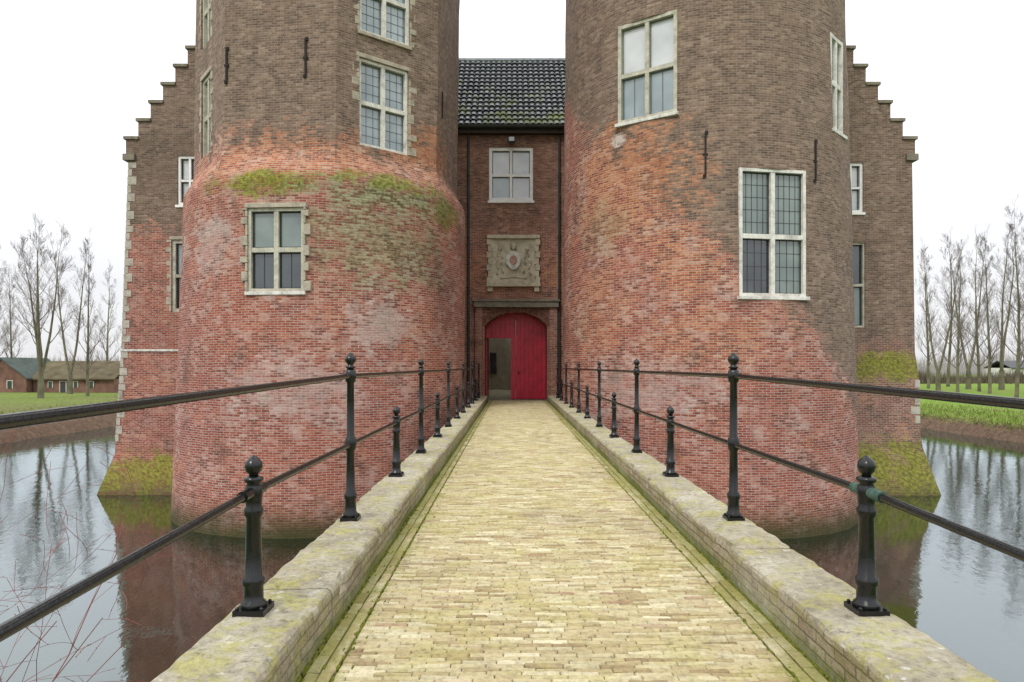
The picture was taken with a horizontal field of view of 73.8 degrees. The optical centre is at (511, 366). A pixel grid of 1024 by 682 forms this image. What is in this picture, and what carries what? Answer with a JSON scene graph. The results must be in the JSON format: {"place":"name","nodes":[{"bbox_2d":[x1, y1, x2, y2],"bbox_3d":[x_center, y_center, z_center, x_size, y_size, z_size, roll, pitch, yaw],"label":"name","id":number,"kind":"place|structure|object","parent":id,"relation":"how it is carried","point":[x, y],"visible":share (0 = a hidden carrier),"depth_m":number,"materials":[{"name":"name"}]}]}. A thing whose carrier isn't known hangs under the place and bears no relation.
{"place":"outdoors","nodes":[
{"label":"outdoors","id":0,"kind":"place"},
{"bbox_2d":[489,338,510,388],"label":"courtyard range","id":1,"kind":"structure","parent":0,"point":[499,363],"depth_m":42.00,"materials":[{"name":"paint"}]},
{"bbox_2d":[490,353,496,373],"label":"window","id":2,"kind":"structure","parent":1,"relation":"in","point":[493,356],"depth_m":41.90,"materials":[{"name":"black glass"}]},
{"bbox_2d":[489,389,510,395],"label":"courtyard","id":3,"kind":"structure","parent":0,"point":[499,392],"depth_m":37.27,"materials":[{"name":"beige stone"}]},
{"bbox_2d":[0,426,1023,681],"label":"water","id":4,"kind":"structure","parent":0,"point":[960,596],"depth_m":16.55,"materials":[{"name":"black liquid"}]},
{"bbox_2d":[97,45,194,494],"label":"castle wing","id":5,"kind":"structure","parent":4,"relation":"in","point":[158,157],"depth_m":26.00,"materials":[{"name":"red brick"}]},
{"bbox_2d":[166,236,181,311],"bbox_3d":[-12.482,-3.519,26.109,1.446,2.879,0.262,0,0,0],"label":"window","id":6,"kind":"structure","parent":5,"relation":"in","point":[176,240],"depth_m":26.05,"materials":[{"name":"stone"}]},
{"bbox_2d":[175,156,193,207],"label":"window","id":7,"kind":"structure","parent":5,"relation":"in","point":[185,164],"depth_m":26.13,"materials":[{"name":"white paint"}]},
{"bbox_2d":[171,0,465,538],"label":"castle tower","id":8,"kind":"structure","parent":4,"relation":"in","point":[323,234],"depth_m":19.59,"materials":[{"name":"red brick"}]},
{"bbox_2d":[199,0,211,46],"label":"window","id":9,"kind":"structure","parent":8,"relation":"in","point":[207,12],"depth_m":21.87,"materials":[{"name":"stone"}]},
{"bbox_2d":[199,65,212,156],"bbox_3d":[-9.479,-7.893,21.389,0.262,2.627,1.570,0,0,-38],"label":"window","id":10,"kind":"structure","parent":8,"relation":"in","point":[207,84],"depth_m":21.70,"materials":[{"name":"stone"}]},
{"bbox_2d":[240,202,311,294],"bbox_3d":[-6.592,-3.272,19.090,2.021,2.564,0.300,0,0,4],"label":"window","id":11,"kind":"structure","parent":8,"relation":"in","point":[276,249],"depth_m":19.15,"materials":[{"name":"stone"}]},
{"bbox_2d":[352,51,416,156],"bbox_3d":[-3.859,-7.806,20.472,2.168,2.691,0.262,0,0,-39],"label":"window","id":12,"kind":"structure","parent":8,"relation":"in","point":[382,94],"depth_m":20.44,"materials":[{"name":"grey glass"}]},
{"bbox_2d":[354,0,415,50],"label":"window","id":13,"kind":"structure","parent":8,"relation":"in","point":[387,21],"depth_m":20.50,"materials":[{"name":"grey glass"}]},
{"bbox_2d":[457,58,564,406],"bbox_3d":[0.073,-4.352,31.930,6.527,20.223,8.940,0,0,0],"label":"gatehouse","id":14,"kind":"object","parent":4,"relation":"in","point":[510,197],"visible":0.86,"depth_m":28.00,"materials":[{"name":"brick"}]},
{"bbox_2d":[486,339,487,395],"bbox_3d":[-1.085,0.115,29.425,0.050,2.510,0.950,0,0,0],"label":"wicket door","id":15,"kind":"structure","parent":14,"relation":"in","point":[486,339],"depth_m":28.95,"materials":[{"name":"red paint"}]},
{"bbox_2d":[486,314,515,398],"bbox_3d":[-0.480,-0.425,28.867,1.260,3.610,0.085,0,0,0],"label":"door","id":16,"kind":"structure","parent":14,"relation":"in","point":[504,326],"depth_m":28.85,"materials":[{"name":"red paint"}]},
{"bbox_2d":[488,148,533,202],"bbox_3d":[-0.040,-7.850,28.090,1.920,2.300,0.300,0,0,0],"label":"window","id":17,"kind":"structure","parent":14,"relation":"in","point":[510,169],"depth_m":28.19,"materials":[{"name":"grey glass"}]},
{"bbox_2d":[508,136,514,142],"bbox_3d":[-0.015,-9.230,27.809,0.270,0.261,0.409,0,0,0],"label":"wall lamp","id":18,"kind":"object","parent":14,"relation":"attached to","point":[511,139],"visible":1,"depth_m":27.62,"materials":[{"name":"white glass"}]},
{"bbox_2d":[516,314,545,398],"bbox_3d":[0.800,-0.425,28.830,1.260,3.610,0.160,0,0,0],"label":"door","id":19,"kind":"structure","parent":14,"relation":"in","point":[530,332],"depth_m":28.83,"materials":[{"name":"red paint"}]},
{"bbox_2d":[562,0,858,538],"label":"castle tower","id":20,"kind":"structure","parent":4,"relation":"in","point":[707,206],"depth_m":19.30,"materials":[{"name":"red brick"}]},
{"bbox_2d":[615,9,678,127],"bbox_3d":[3.932,-8.602,19.835,1.940,3.007,0.300,0,0,34],"label":"window","id":21,"kind":"structure","parent":20,"relation":"in","point":[648,47],"depth_m":19.84,"materials":[{"name":"glass"}]},
{"bbox_2d":[737,167,809,300],"bbox_3d":[7.268,-3.672,19.039,2.118,3.646,0.300,0,0,-9],"label":"window","id":22,"kind":"structure","parent":20,"relation":"in","point":[771,202],"depth_m":19.10,"materials":[{"name":"grey glass"}]},
{"bbox_2d":[830,32,847,139],"bbox_3d":[9.664,-8.335,20.374,1.120,2.943,0.300,0,0,-45],"label":"window","id":23,"kind":"structure","parent":20,"relation":"in","point":[836,46],"depth_m":20.42,"materials":[{"name":"white stone"}]},
{"bbox_2d":[846,45,940,495],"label":"castle wing","id":24,"kind":"structure","parent":4,"relation":"in","point":[883,156],"depth_m":26.00,"materials":[{"name":"brown brick"}]},
{"bbox_2d":[850,163,865,214],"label":"window","id":25,"kind":"structure","parent":24,"relation":"in","point":[856,169],"depth_m":26.08,"materials":[{"name":"white paint"}]},
{"bbox_2d":[853,243,864,326],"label":"window","id":26,"kind":"structure","parent":24,"relation":"in","point":[858,248],"depth_m":26.16,"materials":[{"name":"stone"}]},
{"bbox_2d":[0,375,1023,443],"bbox_3d":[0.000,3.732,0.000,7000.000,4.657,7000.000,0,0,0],"label":"ground","id":27,"kind":"structure","parent":0,"point":[15,401],"depth_m":52.81,"materials":[{"name":"green plant"}]},
{"bbox_2d":[0,321,19,352],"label":"bare tree","id":28,"kind":"object","parent":27,"relation":"on","point":[7,340],"visible":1,"depth_m":67.74,"materials":[{"name":"brown plant"}]},
{"bbox_2d":[0,265,30,357],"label":"bare tree","id":29,"kind":"object","parent":27,"relation":"on","point":[11,337],"visible":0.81,"depth_m":99.74,"materials":[{"name":"brown plant"}]},
{"bbox_2d":[0,245,31,355],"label":"bare tree","id":30,"kind":"object","parent":27,"relation":"on","point":[3,311],"visible":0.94,"depth_m":84.82,"materials":[{"name":"brown plant"}]},
{"bbox_2d":[0,357,50,392],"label":"farm building","id":31,"kind":"structure","parent":27,"relation":"on","point":[16,374],"depth_m":83.00,"materials":[{"name":"brick"}]},
{"bbox_2d":[7,380,12,388],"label":"window","id":32,"kind":"structure","parent":31,"relation":"in","point":[9,382],"depth_m":82.94,"materials":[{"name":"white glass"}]},
{"bbox_2d":[0,211,80,397],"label":"bare tree","id":33,"kind":"object","parent":27,"relation":"on","point":[39,351],"visible":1,"depth_m":69.83,"materials":[{"name":"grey plant"}]},
{"bbox_2d":[0,352,119,360],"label":"distant woodland","id":34,"kind":"object","parent":27,"relation":"on","point":[104,359],"visible":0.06,"depth_m":279.84,"materials":[{"name":"plant"}]},
{"bbox_2d":[43,227,94,393],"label":"bare tree","id":35,"kind":"object","parent":27,"relation":"on","point":[70,382],"visible":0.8,"depth_m":80.12,"materials":[{"name":"brown plant"}]},
{"bbox_2d":[31,361,120,392],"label":"farm building","id":36,"kind":"structure","parent":27,"relation":"on","point":[104,376],"depth_m":84.06,"materials":[{"name":"brick"}]},
{"bbox_2d":[48,381,52,387],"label":"window","id":37,"kind":"structure","parent":36,"relation":"in","point":[50,383],"depth_m":83.94,"materials":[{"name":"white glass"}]},
{"bbox_2d":[60,381,66,391],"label":"door","id":38,"kind":"structure","parent":36,"relation":"in","point":[63,384],"depth_m":83.94,"materials":[{"name":"white paint"}]},
{"bbox_2d":[73,381,77,387],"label":"window","id":39,"kind":"structure","parent":36,"relation":"in","point":[75,383],"depth_m":83.94,"materials":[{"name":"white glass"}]},
{"bbox_2d":[89,381,93,387],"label":"window","id":40,"kind":"structure","parent":36,"relation":"in","point":[91,383],"depth_m":83.94,"materials":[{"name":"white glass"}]},
{"bbox_2d":[58,239,107,395],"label":"bare tree","id":41,"kind":"object","parent":27,"relation":"on","point":[88,357],"visible":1,"depth_m":75.81,"materials":[{"name":"brown plant"}]},
{"bbox_2d":[0,408,187,681],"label":"bare shrub","id":42,"kind":"object","parent":27,"relation":"on","point":[40,638],"visible":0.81,"depth_m":4.98,"materials":[{"name":"brown plant"}]},
{"bbox_2d":[89,259,122,360],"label":"bare tree","id":43,"kind":"object","parent":27,"relation":"on","point":[107,334],"visible":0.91,"depth_m":98.17,"materials":[{"name":"brown plant"}]},
{"bbox_2d":[151,396,998,681],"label":"footbridge","id":44,"kind":"object","parent":27,"relation":"on","point":[541,551],"visible":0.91,"depth_m":4.07,"materials":[{"name":"brick"}]},
{"bbox_2d":[0,352,480,641],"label":"railing","id":45,"kind":"object","parent":44,"relation":"on","point":[254,603],"visible":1,"depth_m":3.26,"materials":[{"name":"black metal"}]},
{"bbox_2d":[295,404,833,681],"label":"moss","id":46,"kind":"object","parent":44,"relation":"on","point":[357,633],"visible":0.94,"depth_m":4.18,"materials":[{"name":"green plant"}]},
{"bbox_2d":[556,352,1023,616],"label":"railing","id":47,"kind":"object","parent":44,"relation":"on","point":[864,603],"visible":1,"depth_m":3.31,"materials":[{"name":"black metal"}]},
{"bbox_2d":[915,243,943,388],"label":"bare tree","id":48,"kind":"object","parent":27,"relation":"on","point":[928,357],"visible":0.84,"depth_m":97.97,"materials":[{"name":"brown plant"}]},
{"bbox_2d":[918,239,967,390],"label":"bare tree","id":49,"kind":"object","parent":27,"relation":"on","point":[938,381],"visible":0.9,"depth_m":89.78,"materials":[{"name":"brown plant"}]},
{"bbox_2d":[924,239,982,391],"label":"bare tree","id":50,"kind":"object","parent":27,"relation":"on","point":[958,330],"visible":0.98,"depth_m":83.80,"materials":[{"name":"brown plant"}]},
{"bbox_2d":[930,230,977,386],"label":"bare tree","id":51,"kind":"object","parent":27,"relation":"on","point":[948,365],"visible":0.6,"depth_m":103.81,"materials":[{"name":"brown plant"}]},
{"bbox_2d":[940,227,990,388],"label":"bare tree","id":52,"kind":"object","parent":27,"relation":"on","point":[968,378],"visible":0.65,"depth_m":93.83,"materials":[{"name":"brown plant"}]},
{"bbox_2d":[915,346,1023,374],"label":"distant woodland","id":53,"kind":"object","parent":27,"relation":"on","point":[962,366],"visible":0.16,"depth_m":274.80,"materials":[{"name":"grey plant"}]},
{"bbox_2d":[918,367,1023,383],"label":"winter hedge","id":54,"kind":"object","parent":27,"relation":"on","point":[1009,378],"visible":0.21,"depth_m":120.96,"materials":[{"name":"plant"}]},
{"bbox_2d":[947,226,1009,391],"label":"bare tree","id":55,"kind":"object","parent":27,"relation":"on","point":[978,365],"visible":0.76,"depth_m":85.86,"materials":[{"name":"brown plant"}]},
{"bbox_2d":[968,232,1004,393],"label":"bare tree","id":56,"kind":"object","parent":27,"relation":"on","point":[990,358],"visible":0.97,"depth_m":79.92,"materials":[{"name":"brown plant"}]},
{"bbox_2d":[969,193,1023,397],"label":"bare tree","id":57,"kind":"object","parent":27,"relation":"on","point":[1018,339],"visible":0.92,"depth_m":69.77,"materials":[{"name":"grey plant"}]},
{"bbox_2d":[984,361,1023,377],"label":"farm building","id":58,"kind":"structure","parent":27,"relation":"on","point":[1008,366],"depth_m":152.81,"materials":[{"name":"stone"}]},
{"bbox_2d":[991,209,1018,389],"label":"bare tree","id":59,"kind":"object","parent":27,"relation":"on","point":[1001,383],"visible":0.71,"depth_m":89.72,"materials":[{"name":"brown plant"}]},
{"bbox_2d":[1001,227,1023,318],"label":"bare tree","id":60,"kind":"object","parent":27,"relation":"on","point":[1021,304],"visible":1,"depth_m":66.58,"materials":[{"name":"brown plant"}]},
{"bbox_2d":[1002,271,1023,357],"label":"bare tree","id":61,"kind":"object","parent":27,"relation":"on","point":[1022,326],"visible":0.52,"depth_m":77.56,"materials":[{"name":"brown plant"}]},
{"bbox_2d":[0,398,1023,431],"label":"bank grass","id":62,"kind":"structure","parent":0,"point":[989,424],"depth_m":50.45,"materials":[{"name":"green plant"}]},
{"bbox_2d":[0,0,1023,365],"label":"sky","id":63,"kind":"structure","parent":0,"point":[76,76],"materials":[{"name":"white"}]}
]}

